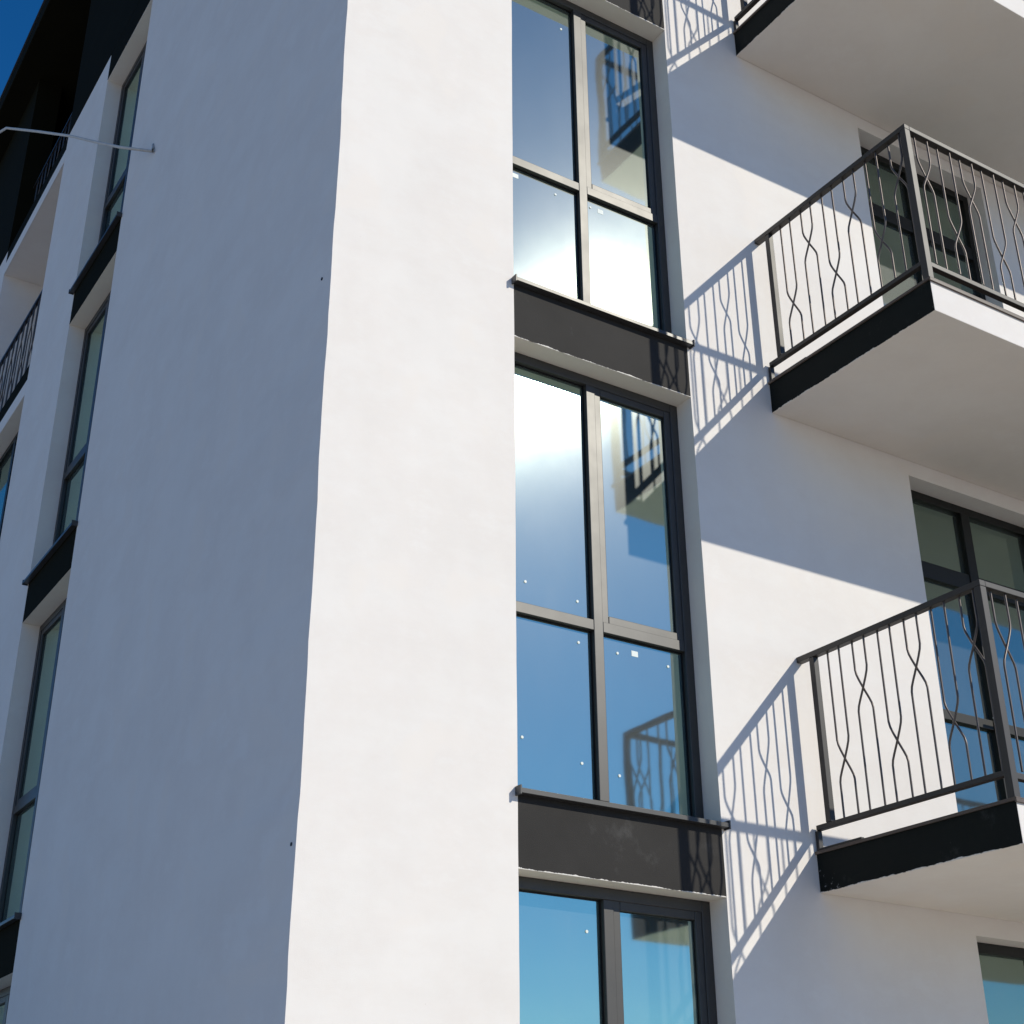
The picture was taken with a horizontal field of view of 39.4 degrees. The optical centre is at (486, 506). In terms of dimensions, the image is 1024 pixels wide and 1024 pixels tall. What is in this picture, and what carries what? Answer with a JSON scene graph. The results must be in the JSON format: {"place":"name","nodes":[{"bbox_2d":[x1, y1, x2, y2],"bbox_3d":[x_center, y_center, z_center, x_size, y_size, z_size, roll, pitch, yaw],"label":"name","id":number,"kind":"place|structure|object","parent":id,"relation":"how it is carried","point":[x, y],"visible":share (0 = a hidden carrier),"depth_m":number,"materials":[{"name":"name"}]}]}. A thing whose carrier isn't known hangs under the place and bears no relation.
{"place":"outdoors","nodes":[
{"label":"outdoors","id":0,"kind":"place"},
{"bbox_2d":[0,0,42,95],"label":"sky","id":1,"kind":"structure","parent":0,"point":[17,17],"materials":[{"name":"blue"}]},
{"label":"ground","id":2,"kind":"structure","parent":0,"visible":0},
{"bbox_2d":[0,0,1023,1023],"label":"apartment building","id":3,"kind":"structure","parent":2,"relation":"on","point":[510,510],"depth_m":8.40,"materials":[{"name":"white paint"}]},
{"bbox_2d":[0,986,10,1023],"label":"window","id":4,"kind":"structure","parent":3,"relation":"in","point":[4,993],"depth_m":10.30,"materials":[{"name":"clear glass"}]},
{"bbox_2d":[0,598,66,922],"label":"window","id":5,"kind":"structure","parent":3,"relation":"in","point":[15,869],"depth_m":11.32,"materials":[{"name":"clear glass"}]},
{"bbox_2d":[0,127,153,152],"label":"bracket tube","id":6,"kind":"object","parent":3,"relation":"attached to","point":[87,140],"visible":1,"depth_m":13.12,"materials":[{"name":"grey metal"}]},
{"bbox_2d":[53,291,110,543],"bbox_3d":[-3.402,-0.741,12.379,0.070,2.617,1.354,15,-30,-28],"label":"window","id":7,"kind":"structure","parent":3,"relation":"in","point":[89,368],"depth_m":12.72,"materials":[{"name":"clear glass"}]},
{"bbox_2d":[98,41,146,242],"bbox_3d":[-3.397,-3.426,13.717,0.070,2.617,1.354,15,-30,-28],"label":"window","id":8,"kind":"structure","parent":3,"relation":"in","point":[126,117],"depth_m":14.13,"materials":[{"name":"clear glass"}]},
{"bbox_2d":[512,0,671,333],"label":"window","id":9,"kind":"structure","parent":3,"relation":"in","point":[589,225],"depth_m":9.31,"materials":[{"name":"clear glass"}]},
{"bbox_2d":[514,352,703,818],"bbox_3d":[0.606,0.420,7.963,1.281,2.617,0.070,15,-30,-28],"label":"window","id":10,"kind":"structure","parent":3,"relation":"in","point":[607,707],"depth_m":7.94,"materials":[{"name":"clear glass"}]},
{"bbox_2d":[518,876,717,1023],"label":"window","id":11,"kind":"structure","parent":3,"relation":"in","point":[588,954],"depth_m":7.06,"materials":[{"name":"clear glass"}]},
{"bbox_2d":[860,146,985,305],"bbox_3d":[3.320,-1.475,10.779,1.367,2.664,0.076,15,-30,-28],"label":"balcony door","id":12,"kind":"structure","parent":3,"relation":"in","point":[888,179],"depth_m":11.16,"materials":[{"name":"clear glass"}]},
{"bbox_2d":[911,490,1023,811],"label":"balcony door","id":13,"kind":"structure","parent":3,"relation":"in","point":[959,546],"depth_m":9.61,"materials":[{"name":"clear glass"}]},
{"bbox_2d":[977,942,1023,1023],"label":"balcony door","id":14,"kind":"structure","parent":3,"relation":"in","point":[1002,967],"depth_m":8.45,"materials":[{"name":"clear glass"}]}
]}

